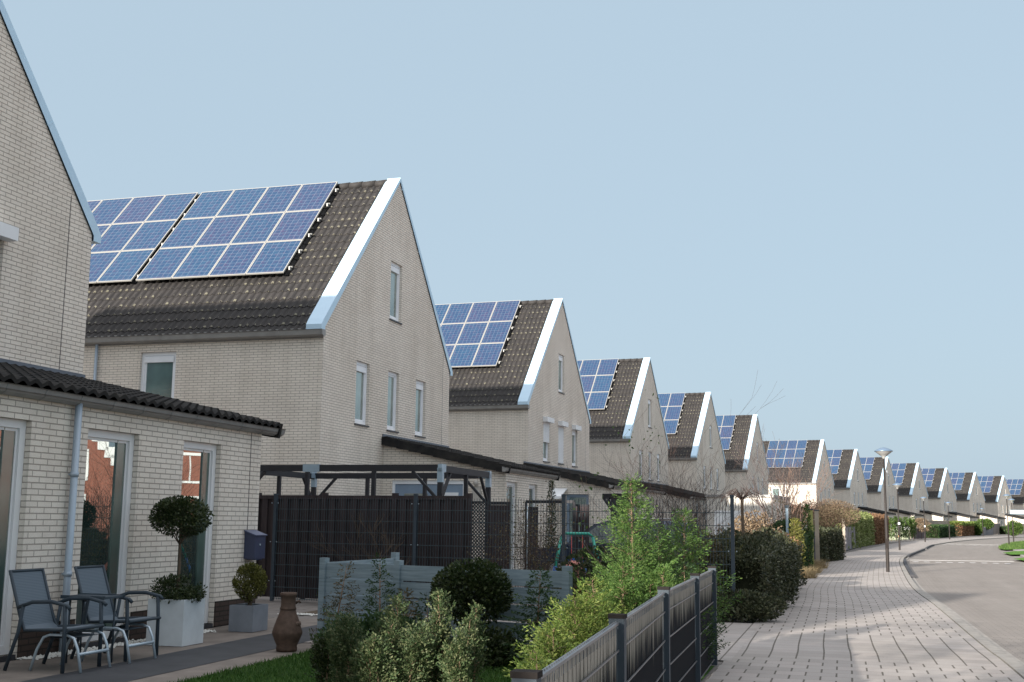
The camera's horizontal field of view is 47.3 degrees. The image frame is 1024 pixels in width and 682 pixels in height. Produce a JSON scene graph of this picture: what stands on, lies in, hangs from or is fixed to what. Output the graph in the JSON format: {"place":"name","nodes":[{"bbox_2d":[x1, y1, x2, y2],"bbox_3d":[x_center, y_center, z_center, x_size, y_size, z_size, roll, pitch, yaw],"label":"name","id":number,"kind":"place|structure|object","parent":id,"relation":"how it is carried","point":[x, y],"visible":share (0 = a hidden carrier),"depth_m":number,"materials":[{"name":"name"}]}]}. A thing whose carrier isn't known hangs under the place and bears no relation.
{"place":"outdoors","nodes":[
{"label":"outdoors","id":0,"kind":"place"},
{"bbox_2d":[0,0,285,662],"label":"gable house","id":1,"kind":"structure","parent":0,"point":[92,472],"depth_m":15.43,"materials":[{"name":"brick"}]},
{"bbox_2d":[0,221,18,241],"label":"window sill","id":2,"kind":"structure","parent":1,"relation":"in","point":[8,233],"depth_m":17.16,"materials":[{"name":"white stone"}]},
{"bbox_2d":[0,417,25,662],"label":"patio window","id":3,"kind":"structure","parent":1,"relation":"in","point":[12,431],"depth_m":12.32,"materials":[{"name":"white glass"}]},
{"bbox_2d":[76,429,134,647],"bbox_3d":[-4.843,2.324,13.851,0.150,2.508,1.030,-2,-9,16],"label":"patio window","id":4,"kind":"structure","parent":1,"relation":"in","point":[109,462],"depth_m":14.02,"materials":[{"name":"grey glass"}]},
{"bbox_2d":[177,441,216,628],"bbox_3d":[-4.295,2.626,15.782,0.150,2.508,0.970,-2,-9,16],"label":"patio window","id":5,"kind":"structure","parent":1,"relation":"in","point":[199,459],"depth_m":16.01,"materials":[{"name":"white glass"}]},
{"bbox_2d":[244,530,266,559],"bbox_3d":[-3.753,2.982,17.081,0.199,0.431,0.360,-2,-9,16],"label":"mailbox","id":6,"kind":"object","parent":1,"relation":"attached to","point":[254,545],"visible":1,"depth_m":16.96,"materials":[{"name":"blue metal"}]},
{"bbox_2d":[21,625,316,681],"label":"garden path","id":7,"kind":"structure","parent":0,"point":[125,671],"depth_m":12.18,"materials":[{"name":"concrete"}]},
{"bbox_2d":[29,629,110,672],"bbox_3d":[-4.346,3.054,11.531,0.597,0.363,0.498,-2,-9,16],"label":"footstool","id":8,"kind":"object","parent":7,"relation":"on","point":[74,635],"visible":0.94,"depth_m":11.41,"materials":[{"name":"silver metal"}]},
{"bbox_2d":[81,623,156,663],"bbox_3d":[-4.128,3.174,12.301,0.597,0.363,0.498,-2,-9,16],"label":"footstool","id":9,"kind":"object","parent":7,"relation":"on","point":[121,628],"visible":0.79,"depth_m":12.19,"materials":[{"name":"silver metal"}]},
{"bbox_2d":[83,178,559,569],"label":"gable house","id":10,"kind":"structure","parent":0,"point":[306,315],"depth_m":30.99,"materials":[{"name":"brick"}]},
{"bbox_2d":[140,352,175,397],"bbox_3d":[-8.919,1.127,29.503,1.026,1.696,0.090,-2,-9,17],"label":"window","id":11,"kind":"structure","parent":10,"relation":"in","point":[158,368],"depth_m":29.56,"materials":[{"name":"white glass"}]},
{"bbox_2d":[354,361,368,426],"bbox_3d":[-3.942,1.379,30.378,0.175,1.673,0.890,-2,-9,17],"label":"window","id":12,"kind":"structure","parent":10,"relation":"in","point":[361,370],"depth_m":30.52,"materials":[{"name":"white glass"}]},
{"bbox_2d":[386,371,398,432],"bbox_3d":[-3.342,1.689,32.356,0.175,1.673,0.830,-2,-9,17],"label":"window","id":13,"kind":"structure","parent":10,"relation":"in","point":[392,377],"depth_m":32.51,"materials":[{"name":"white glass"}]},
{"bbox_2d":[389,262,401,324],"bbox_3d":[-3.304,-1.355,32.825,0.175,1.693,0.880,-2,-9,17],"label":"window","id":14,"kind":"structure","parent":10,"relation":"in","point":[395,269],"depth_m":32.98,"materials":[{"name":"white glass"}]},
{"bbox_2d":[415,380,425,437],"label":"window","id":15,"kind":"structure","parent":10,"relation":"in","point":[419,385],"depth_m":34.51,"materials":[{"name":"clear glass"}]},
{"bbox_2d":[395,484,462,495],"bbox_3d":[-2.218,4.995,30.954,1.930,2.390,0.058,-2,-9,17],"label":"window","id":16,"kind":"structure","parent":10,"relation":"in","point":[403,489],"depth_m":31.15,"materials":[{"name":"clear glass"}]},
{"bbox_2d":[506,482,514,568],"bbox_3d":[-0.111,4.954,30.857,0.070,2.446,0.986,-2,-9,17],"label":"patio window","id":17,"kind":"structure","parent":10,"relation":"in","point":[510,485],"depth_m":31.20,"materials":[{"name":"white glass"}]},
{"bbox_2d":[167,648,713,681],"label":"lawn","id":18,"kind":"structure","parent":0,"point":[708,670],"depth_m":11.54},
{"bbox_2d":[304,629,336,681],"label":"cypress","id":19,"kind":"object","parent":18,"relation":"on","point":[320,656],"visible":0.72,"depth_m":10.02,"materials":[{"name":"green plant"}]},
{"bbox_2d":[309,561,362,634],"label":"young conifer","id":20,"kind":"object","parent":18,"relation":"on","point":[337,600],"visible":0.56,"depth_m":13.39,"materials":[{"name":"green plant"}]},
{"bbox_2d":[323,605,365,681],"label":"cypress","id":21,"kind":"object","parent":18,"relation":"on","point":[344,635],"visible":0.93,"depth_m":9.54,"materials":[{"name":"green plant"}]},
{"bbox_2d":[313,610,418,662],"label":"shrub","id":22,"kind":"object","parent":18,"relation":"on","point":[366,623],"visible":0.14,"depth_m":12.18,"materials":[{"name":"green plant"}]},
{"bbox_2d":[346,630,399,681],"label":"cypress","id":23,"kind":"object","parent":18,"relation":"on","point":[368,660],"visible":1,"depth_m":9.01,"materials":[{"name":"green plant"}]},
{"bbox_2d":[358,552,397,635],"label":"young conifer","id":24,"kind":"object","parent":18,"relation":"on","point":[370,599],"visible":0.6,"depth_m":13.15,"materials":[{"name":"green plant"}]},
{"bbox_2d":[363,589,412,681],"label":"cypress","id":25,"kind":"object","parent":18,"relation":"on","point":[390,627],"visible":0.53,"depth_m":9.44,"materials":[{"name":"green plant"}]},
{"bbox_2d":[389,617,443,681],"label":"cypress","id":26,"kind":"object","parent":18,"relation":"on","point":[415,666],"visible":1,"depth_m":9.15,"materials":[{"name":"green plant"}]},
{"bbox_2d":[416,587,456,681],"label":"cypress","id":27,"kind":"object","parent":18,"relation":"on","point":[437,623],"visible":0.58,"depth_m":9.53,"materials":[{"name":"green plant"}]},
{"bbox_2d":[436,622,474,681],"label":"cypress","id":28,"kind":"object","parent":18,"relation":"on","point":[457,665],"visible":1,"depth_m":9.03,"materials":[{"name":"green plant"}]},
{"bbox_2d":[452,600,489,681],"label":"cypress","id":29,"kind":"object","parent":18,"relation":"on","point":[475,640],"visible":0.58,"depth_m":9.39,"materials":[{"name":"green plant"}]},
{"bbox_2d":[429,556,514,626],"bbox_3d":[-0.428,2.849,12.413,0.934,1.121,0.874,1,-9,0],"label":"round shrub","id":30,"kind":"object","parent":18,"relation":"on","point":[484,585],"visible":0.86,"depth_m":12.27,"materials":[{"name":"green plant"}]},
{"bbox_2d":[462,625,520,668],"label":"shrub","id":31,"kind":"object","parent":18,"relation":"on","point":[495,656],"visible":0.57,"depth_m":11.97,"materials":[{"name":"green plant"}]},
{"bbox_2d":[500,566,563,665],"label":"young conifer","id":32,"kind":"object","parent":18,"relation":"on","point":[538,613],"visible":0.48,"depth_m":11.85,"materials":[{"name":"green plant"}]},
{"bbox_2d":[515,645,556,669],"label":"thuja","id":33,"kind":"object","parent":18,"relation":"on","point":[536,654],"visible":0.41,"depth_m":6.80,"materials":[{"name":"green plant"}]},
{"bbox_2d":[501,622,586,678],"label":"thuja","id":34,"kind":"object","parent":18,"relation":"on","point":[564,647],"visible":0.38,"depth_m":8.12,"materials":[{"name":"green plant"}]},
{"bbox_2d":[515,592,612,667],"bbox_3d":[0.558,2.486,9.328,1.064,0.944,0.968,4,-9,-19],"label":"thuja","id":35,"kind":"object","parent":18,"relation":"on","point":[574,623],"visible":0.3,"depth_m":9.31,"materials":[{"name":"green plant"}]},
{"bbox_2d":[546,574,635,634],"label":"thuja","id":36,"kind":"object","parent":18,"relation":"on","point":[593,595],"visible":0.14,"depth_m":10.60,"materials":[{"name":"green plant"}]},
{"bbox_2d":[510,566,717,681],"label":"strip fence","id":37,"kind":"object","parent":18,"relation":"on","point":[658,638],"visible":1,"depth_m":7.65,"materials":[{"name":"plastic"}]},
{"bbox_2d":[579,555,654,626],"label":"thuja","id":38,"kind":"object","parent":18,"relation":"on","point":[629,600],"visible":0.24,"depth_m":11.26,"materials":[{"name":"green plant"}]},
{"bbox_2d":[569,472,698,609],"bbox_3d":[1.190,2.377,12.218,1.260,2.030,1.257,2,-9,-11],"label":"thuja","id":39,"kind":"object","parent":18,"relation":"on","point":[636,540],"visible":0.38,"depth_m":12.17,"materials":[{"name":"green plant"}]},
{"bbox_2d":[601,562,713,648],"bbox_3d":[1.407,2.754,11.489,1.160,1.173,1.268,1,-9,0],"label":"thuja","id":40,"kind":"object","parent":18,"relation":"on","point":[663,580],"visible":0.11,"depth_m":11.48,"materials":[{"name":"green plant"}]},
{"bbox_2d":[631,523,719,609],"bbox_3d":[1.702,2.723,12.672,1.122,1.494,1.050,1,-9,0],"label":"thuja","id":41,"kind":"object","parent":18,"relation":"on","point":[669,551],"visible":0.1,"depth_m":12.67,"materials":[{"name":"green plant"}]},
{"bbox_2d":[665,561,730,663],"bbox_3d":[1.817,2.835,12.076,0.867,1.105,0.921,-1,-9,9],"label":"thuja","id":42,"kind":"object","parent":18,"relation":"on","point":[711,628],"visible":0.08,"depth_m":12.02,"materials":[{"name":"green plant"}]},
{"bbox_2d":[2,0,1023,478],"label":"sky","id":43,"kind":"structure","parent":0,"point":[822,199],"materials":[{"name":"blue"}]},
{"bbox_2d":[15,534,1023,681],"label":"yard paving","id":44,"kind":"structure","parent":0,"point":[274,606],"depth_m":20.68,"materials":[{"name":"concrete"}]},
{"bbox_2d":[0,617,316,681],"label":"patio paving","id":45,"kind":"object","parent":44,"relation":"on","point":[17,671],"visible":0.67,"depth_m":12.28,"materials":[{"name":"concrete"}]},
{"bbox_2d":[3,568,107,673],"bbox_3d":[-4.542,2.763,11.611,0.778,0.961,0.620,-2,-9,16],"label":"garden chair","id":46,"kind":"object","parent":45,"relation":"on","point":[34,602],"visible":1,"depth_m":11.67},
{"bbox_2d":[60,593,124,662],"bbox_3d":[-4.338,2.964,12.036,0.520,0.685,0.360,-2,-9,16],"label":"side table","id":47,"kind":"object","parent":45,"relation":"on","point":[104,596],"visible":0.63,"depth_m":12.09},
{"bbox_2d":[16,629,215,659],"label":"pebbles","id":48,"kind":"object","parent":45,"relation":"on","point":[50,655],"visible":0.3,"depth_m":13.05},
{"bbox_2d":[70,565,163,661],"bbox_3d":[-4.264,2.916,12.590,0.778,0.961,0.620,-2,-9,16],"label":"garden chair","id":49,"kind":"object","parent":45,"relation":"on","point":[92,578],"visible":0.88,"depth_m":12.69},
{"bbox_2d":[146,597,204,646],"bbox_3d":[-4.002,3.333,13.907,0.480,0.530,0.470,-2,-9,16],"label":"planter","id":50,"kind":"object","parent":45,"relation":"on","point":[181,623],"visible":0.84,"depth_m":13.70,"materials":[{"name":"white concrete"}]},
{"bbox_2d":[148,573,207,603],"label":"box shrub","id":51,"kind":"object","parent":50,"relation":"in","point":[168,588],"visible":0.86,"depth_m":13.87,"materials":[{"name":"green plant"}]},
{"bbox_2d":[147,495,214,594],"bbox_3d":[-3.985,2.486,14.028,0.794,1.282,0.762,1,-9,0],"label":"topiary tree","id":52,"kind":"object","parent":50,"relation":"in","point":[169,512],"visible":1,"depth_m":13.95,"materials":[{"name":"green plant"}]},
{"bbox_2d":[228,603,267,631],"bbox_3d":[-3.525,3.699,15.633,0.350,0.340,0.420,-2,-9,16],"label":"planter","id":53,"kind":"object","parent":45,"relation":"on","point":[244,617],"visible":1,"depth_m":15.46,"materials":[{"name":"grey concrete"}]},
{"bbox_2d":[232,561,267,605],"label":"ball conifer","id":54,"kind":"object","parent":53,"relation":"on","point":[252,571],"visible":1,"depth_m":15.64,"materials":[{"name":"green plant"}]},
{"bbox_2d":[272,592,301,651],"bbox_3d":[-2.559,3.200,13.323,0.344,0.650,0.344,4,-9,-18],"label":"chiminea","id":55,"kind":"object","parent":45,"relation":"on","point":[287,632],"visible":1,"depth_m":13.22,"materials":[{"name":"ceramic"}]},
{"bbox_2d":[304,508,408,564],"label":"bare shrub","id":56,"kind":"object","parent":44,"relation":"on","point":[366,537],"visible":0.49,"depth_m":17.84,"materials":[{"name":"brown plant"}]},
{"bbox_2d":[299,610,420,616],"bbox_3d":[-0.556,4.387,18.771,5.300,0.001,2.400,-2,-9,16],"label":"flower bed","id":57,"kind":"object","parent":44,"relation":"on","point":[314,612],"depth_m":18.68,"materials":[{"name":"soil"}]},
{"bbox_2d":[486,516,574,605],"bbox_3d":[0.323,3.372,17.688,1.568,1.706,1.725,1,-9,0],"label":"flowering shrub","id":58,"kind":"object","parent":57,"relation":"on","point":[530,552],"visible":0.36,"depth_m":17.69,"materials":[{"name":"brown plant"}]},
{"bbox_2d":[553,545,643,611],"bbox_3d":[1.324,3.613,17.162,1.526,1.231,1.134,4,-9,-20],"label":"dark shrub","id":59,"kind":"object","parent":57,"relation":"on","point":[579,574],"visible":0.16,"depth_m":17.06,"materials":[{"name":"green plant"}]},
{"bbox_2d":[255,493,472,599],"bbox_3d":[-2.759,3.711,20.964,4.441,1.950,0.090,-3,-9,22],"label":"board screen","id":60,"kind":"object","parent":44,"relation":"on","point":[265,514],"visible":0.61,"depth_m":21.06,"materials":[{"name":"brown"}]},
{"bbox_2d":[471,501,486,561],"bbox_3d":[-0.570,3.623,20.058,0.282,1.730,0.030,-3,-9,22],"label":"lattice screen","id":61,"kind":"object","parent":60,"relation":"attached to","point":[475,518],"visible":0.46,"depth_m":20.12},
{"bbox_2d":[260,464,491,598],"bbox_3d":[-2.822,3.778,23.189,4.285,2.490,3.400,-2,-9,17],"label":"pergola","id":62,"kind":"object","parent":44,"relation":"on","point":[313,475],"visible":0.52,"depth_m":22.54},
{"bbox_2d":[317,552,572,657],"bbox_3d":[-1.183,3.095,13.817,1.677,1.040,4.367,6,-10,-31],"label":"plank fence","id":63,"kind":"object","parent":44,"relation":"on","point":[397,569],"visible":0.4,"depth_m":13.54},
{"bbox_2d":[487,502,510,586],"bbox_3d":[-0.233,3.628,19.916,0.420,1.755,0.050,-3,-9,22],"label":"dark garden panel","id":64,"kind":"object","parent":44,"relation":"on","point":[496,518],"visible":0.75,"depth_m":19.96,"materials":[{"name":"brown"}]},
{"bbox_2d":[268,494,736,620],"bbox_3d":[-0.472,3.560,19.738,8.551,1.930,0.197,-3,-9,22],"label":"wire fence","id":65,"kind":"object","parent":44,"relation":"on","point":[414,533],"visible":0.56,"depth_m":20.09,"materials":[{"name":"black metal"}]},
{"bbox_2d":[524,500,574,587],"bbox_3d":[0.783,4.226,23.924,1.150,1.910,0.233,-3,-9,22],"label":"garden portal","id":66,"kind":"object","parent":44,"relation":"on","point":[535,518],"visible":0.42,"depth_m":24.11,"materials":[{"name":"brown"}]},
{"bbox_2d":[542,480,558,546],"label":"climbing evergreen","id":67,"kind":"object","parent":44,"relation":"on","point":[552,487],"visible":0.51,"depth_m":29.61,"materials":[{"name":"green plant"}]},
{"bbox_2d":[576,504,588,568],"bbox_3d":[1.424,4.238,23.735,0.327,1.815,0.040,-6,-11,37],"label":"cutout screen","id":68,"kind":"object","parent":44,"relation":"on","point":[586,521],"visible":0.4,"depth_m":23.77,"materials":[{"name":"brown"}]},
{"bbox_2d":[527,518,708,575],"bbox_3d":[2.594,4.977,27.613,4.320,1.586,1.990,-2,-9,17],"label":"parked car","id":69,"kind":"object","parent":44,"relation":"on","point":[607,530],"visible":0.09,"depth_m":26.99,"materials":[{"name":"black paint"}]},
{"bbox_2d":[543,447,725,570],"bbox_3d":[2.277,3.260,20.411,2.631,2.801,2.866,5,-10,-28],"label":"bare bush","id":70,"kind":"object","parent":44,"relation":"on","point":[646,501],"visible":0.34,"depth_m":20.29,"materials":[{"name":"plant"}]},
{"bbox_2d":[635,505,744,629],"bbox_3d":[1.964,2.675,12.984,1.232,1.690,1.312,1,-9,0],"label":"thuja","id":71,"kind":"object","parent":44,"relation":"on","point":[690,536],"visible":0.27,"depth_m":12.93,"materials":[{"name":"green plant"}]},
{"bbox_2d":[659,528,728,594],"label":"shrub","id":72,"kind":"object","parent":44,"relation":"on","point":[705,558],"visible":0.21,"depth_m":18.80,"materials":[{"name":"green plant"}]},
{"bbox_2d":[634,475,754,562],"bbox_3d":[3.099,3.486,20.299,2.159,2.337,2.230,3,-9,-13],"label":"bare bush","id":73,"kind":"object","parent":44,"relation":"on","point":[698,520],"visible":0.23,"depth_m":20.03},
{"bbox_2d":[597,371,803,581],"bbox_3d":[3.509,2.653,21.090,4.051,4.232,3.674,1,-9,0],"label":"bare bush","id":74,"kind":"object","parent":44,"relation":"on","point":[679,489],"visible":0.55,"depth_m":21.16,"materials":[{"name":"plant"}]},
{"bbox_2d":[713,487,774,537],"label":"weeping tree","id":75,"kind":"object","parent":44,"relation":"on","point":[741,496],"visible":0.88,"depth_m":22.27,"materials":[{"name":"brown plant"}]},
{"bbox_2d":[699,525,807,618],"bbox_3d":[4.961,4.412,23.206,1.687,1.534,9.967,-2,-9,16],"label":"ivy hedge","id":76,"kind":"object","parent":44,"relation":"on","point":[770,561],"visible":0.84,"depth_m":19.51,"materials":[{"name":"green plant"}]},
{"bbox_2d":[717,588,789,622],"bbox_3d":[3.452,4.105,18.055,1.689,0.573,0.857,1,-9,0],"label":"ivy skirt","id":77,"kind":"object","parent":44,"relation":"on","point":[759,609],"visible":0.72,"depth_m":17.89,"materials":[{"name":"green plant"}]},
{"bbox_2d":[730,509,781,534],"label":"orange shrub","id":78,"kind":"object","parent":44,"relation":"on","point":[751,525],"visible":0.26,"depth_m":28.60,"materials":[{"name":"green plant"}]},
{"bbox_2d":[728,428,810,523],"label":"bare tree","id":79,"kind":"object","parent":44,"relation":"on","point":[783,488],"visible":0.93,"depth_m":45.88,"materials":[{"name":"brown plant"}]},
{"bbox_2d":[763,454,835,528],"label":"bare tree","id":80,"kind":"object","parent":44,"relation":"on","point":[800,504],"visible":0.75,"depth_m":51.51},
{"bbox_2d":[790,498,860,528],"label":"copper tree","id":81,"kind":"object","parent":44,"relation":"on","point":[828,516],"visible":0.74,"depth_m":54.05,"materials":[{"name":"brown plant"}]},
{"bbox_2d":[819,508,875,548],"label":"bamboo hedge","id":82,"kind":"object","parent":44,"relation":"on","point":[864,528],"visible":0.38,"depth_m":77.52,"materials":[{"name":"green plant"}]},
{"bbox_2d":[869,513,889,544],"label":"beech hedge","id":83,"kind":"object","parent":44,"relation":"on","point":[879,528],"visible":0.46,"depth_m":91.51,"materials":[{"name":"brown plant"}]},
{"bbox_2d":[925,524,955,537],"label":"clipped hedge","id":84,"kind":"object","parent":44,"relation":"on","point":[938,531],"visible":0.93,"depth_m":137.47,"materials":[{"name":"green plant"}]},
{"bbox_2d":[948,520,976,535],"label":"clipped hedge","id":85,"kind":"object","parent":44,"relation":"on","point":[964,528],"visible":0.87,"depth_m":163.84,"materials":[{"name":"brown plant"}]},
{"bbox_2d":[949,472,1005,525],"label":"gable house","id":86,"kind":"structure","parent":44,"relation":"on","point":[970,499],"depth_m":211.98,"materials":[{"name":"brick"}]},
{"bbox_2d":[1006,479,1023,516],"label":"gable house","id":87,"kind":"structure","parent":44,"relation":"on","point":[1016,488],"depth_m":239.49,"materials":[{"name":"brick"}]},
{"bbox_2d":[307,616,759,660],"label":"entrance path","id":88,"kind":"structure","parent":0,"point":[737,635],"depth_m":15.53,"materials":[{"name":"concrete"}]},
{"bbox_2d":[437,481,599,622],"bbox_3d":[0.032,3.115,17.314,2.430,2.094,2.087,1,-9,0],"label":"bare shrub","id":89,"kind":"object","parent":88,"relation":"on","point":[536,545],"visible":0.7,"depth_m":17.22,"materials":[{"name":"brown plant"}]},
{"bbox_2d":[567,393,666,575],"bbox_3d":[1.509,2.332,16.605,1.494,3.458,1.821,1,-9,0],"label":"young tree","id":90,"kind":"object","parent":88,"relation":"on","point":[579,524],"visible":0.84,"depth_m":16.39,"materials":[{"name":"green plant"}]},
{"bbox_2d":[435,298,665,545],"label":"gable house","id":91,"kind":"structure","parent":0,"point":[516,393],"depth_m":48.64,"materials":[{"name":"brick"}]},
{"bbox_2d":[543,417,553,462],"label":"window","id":92,"kind":"structure","parent":91,"relation":"in","point":[546,420],"depth_m":48.22,"materials":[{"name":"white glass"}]},
{"bbox_2d":[567,494,588,541],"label":"front door","id":93,"kind":"structure","parent":91,"relation":"in","point":[569,496],"depth_m":44.52,"materials":[{"name":"grey glass"}]},
{"bbox_2d":[577,357,707,534],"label":"gable house","id":94,"kind":"structure","parent":0,"point":[611,387],"depth_m":67.14,"materials":[{"name":"brick"}]},
{"bbox_2d":[658,392,725,494],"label":"gable house","id":95,"kind":"structure","parent":0,"point":[693,413],"depth_m":85.49,"materials":[{"name":"brick"}]},
{"bbox_2d":[705,495,790,536],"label":"flat roof garage","id":96,"kind":"structure","parent":0,"point":[748,509],"depth_m":59.23,"materials":[{"name":"grey metal"}]},
{"bbox_2d":[714,510,762,536],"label":"garage door","id":97,"kind":"structure","parent":96,"relation":"in","point":[736,513],"depth_m":59.21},
{"bbox_2d":[716,414,806,529],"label":"gable house","id":98,"kind":"structure","parent":0,"point":[750,429],"depth_m":103.08,"materials":[{"name":"brick"}]},
{"bbox_2d":[763,440,863,519],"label":"gable house","id":99,"kind":"structure","parent":0,"point":[816,455],"depth_m":134.01,"materials":[{"name":"brick"}]},
{"bbox_2d":[827,449,895,535],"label":"gable house","id":100,"kind":"structure","parent":0,"point":[850,486],"depth_m":149.96,"materials":[{"name":"brick"}]},
{"bbox_2d":[705,536,1023,681],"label":"pavement","id":101,"kind":"structure","parent":0,"point":[863,615],"depth_m":15.49,"materials":[{"name":"concrete"}]},
{"bbox_2d":[801,525,845,561],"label":"ivy hedge","id":102,"kind":"object","parent":101,"relation":"on","point":[831,543],"visible":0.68,"depth_m":47.13,"materials":[{"name":"green plant"}]},
{"bbox_2d":[874,447,892,571],"bbox_3d":[12.027,5.411,37.596,0.590,3.970,0.590,1,-9,0],"label":"street lamp","id":103,"kind":"object","parent":101,"relation":"on","point":[883,452],"visible":1,"depth_m":37.59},
{"bbox_2d":[860,457,923,529],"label":"gable house","id":104,"kind":"structure","parent":0,"point":[872,467],"depth_m":166.46,"materials":[{"name":"brick"}]},
{"bbox_2d":[890,463,951,520],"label":"gable house","id":105,"kind":"structure","parent":0,"point":[912,490],"depth_m":181.69,"materials":[{"name":"brick"}]},
{"bbox_2d":[921,468,978,520],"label":"gable house","id":106,"kind":"structure","parent":0,"point":[939,487],"depth_m":197.15,"materials":[{"name":"brick"}]},
{"bbox_2d":[907,537,1023,661],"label":"road","id":107,"kind":"structure","parent":0,"point":[981,588],"depth_m":31.89,"materials":[{"name":"asphalt"}]},
{"bbox_2d":[900,537,1023,678],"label":"kerb","id":108,"kind":"structure","parent":107,"relation":"on","point":[1017,667],"depth_m":17.30,"materials":[{"name":"concrete"}]},
{"bbox_2d":[905,537,1023,665],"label":"gutter strip","id":109,"kind":"object","parent":107,"relation":"on","point":[974,628],"visible":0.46,"depth_m":18.98,"materials":[{"name":"concrete"}]},
{"bbox_2d":[978,476,1023,525],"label":"gable house","id":110,"kind":"structure","parent":0,"point":[994,489],"depth_m":225.49,"materials":[{"name":"brick"}]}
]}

